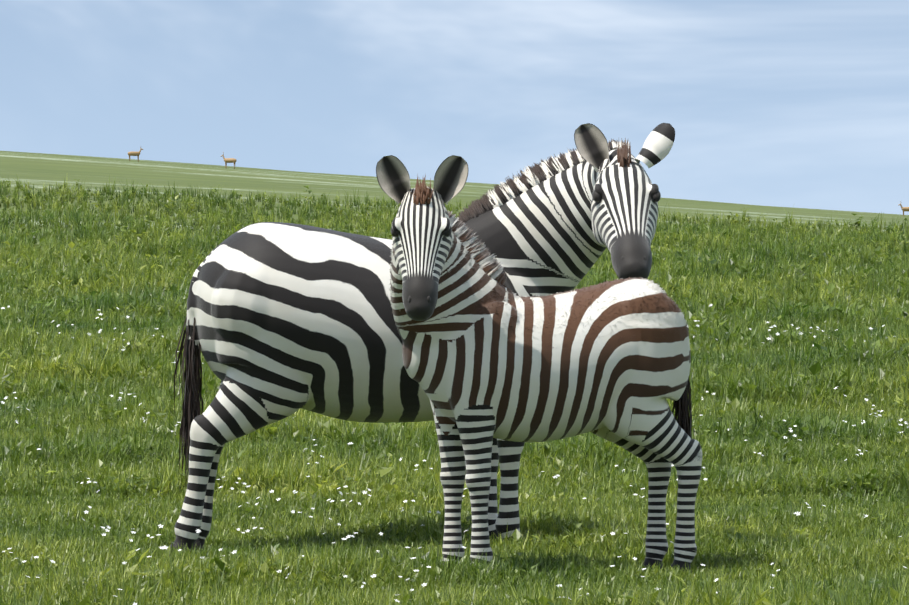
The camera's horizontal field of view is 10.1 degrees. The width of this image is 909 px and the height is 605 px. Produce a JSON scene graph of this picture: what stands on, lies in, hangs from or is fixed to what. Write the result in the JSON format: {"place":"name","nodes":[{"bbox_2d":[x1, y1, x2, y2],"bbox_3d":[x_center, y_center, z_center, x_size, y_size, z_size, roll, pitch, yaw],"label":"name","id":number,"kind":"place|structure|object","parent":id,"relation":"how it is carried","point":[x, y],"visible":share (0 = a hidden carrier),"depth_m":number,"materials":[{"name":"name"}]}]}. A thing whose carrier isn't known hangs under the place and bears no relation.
{"place":"outdoors","nodes":[
{"label":"outdoors","id":0,"kind":"place"},
{"bbox_2d":[0,151,908,276],"bbox_3d":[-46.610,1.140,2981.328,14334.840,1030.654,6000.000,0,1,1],"label":"ground","id":1,"kind":"structure","parent":0,"point":[38,170],"depth_m":133.84,"materials":[{"name":"green plant"}]},
{"bbox_2d":[128,146,142,161],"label":"antelope","id":2,"kind":"object","parent":1,"relation":"on","point":[133,153],"visible":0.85,"depth_m":165.92,"materials":[{"name":"brown"}]},
{"bbox_2d":[221,152,236,167],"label":"antelope","id":3,"kind":"object","parent":1,"relation":"on","point":[230,160],"visible":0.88,"depth_m":159.89,"materials":[{"name":"brown"}]},
{"bbox_2d":[169,123,674,551],"bbox_3d":[-0.114,0.163,20.227,1.964,1.735,0.871,0,1,9],"label":"adult zebra","id":4,"kind":"object","parent":1,"relation":"on","point":[283,321],"visible":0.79,"depth_m":20.01},
{"bbox_2d":[0,304,907,604],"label":"white flowers","id":5,"kind":"object","parent":1,"relation":"on","point":[370,490],"visible":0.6,"depth_m":21.77,"materials":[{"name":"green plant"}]},
{"bbox_2d":[0,174,908,604],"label":"grass plants","id":6,"kind":"object","parent":1,"relation":"on","point":[846,288],"depth_m":25.44,"materials":[{"name":"green plant"}]},
{"bbox_2d":[376,155,701,571],"bbox_3d":[0.275,0.257,18.956,1.302,1.596,0.550,-1,2,-31],"label":"young zebra","id":7,"kind":"object","parent":1,"relation":"on","point":[488,355],"visible":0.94,"depth_m":18.84},
{"bbox_2d":[898,204,908,216],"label":"antelope","id":8,"kind":"object","parent":1,"relation":"on","point":[903,209],"visible":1,"depth_m":165.71,"materials":[{"name":"brown"}]},
{"bbox_2d":[0,0,908,214],"label":"sky","id":9,"kind":"structure","parent":0,"point":[778,103],"materials":[{"name":"blue"}]}
]}

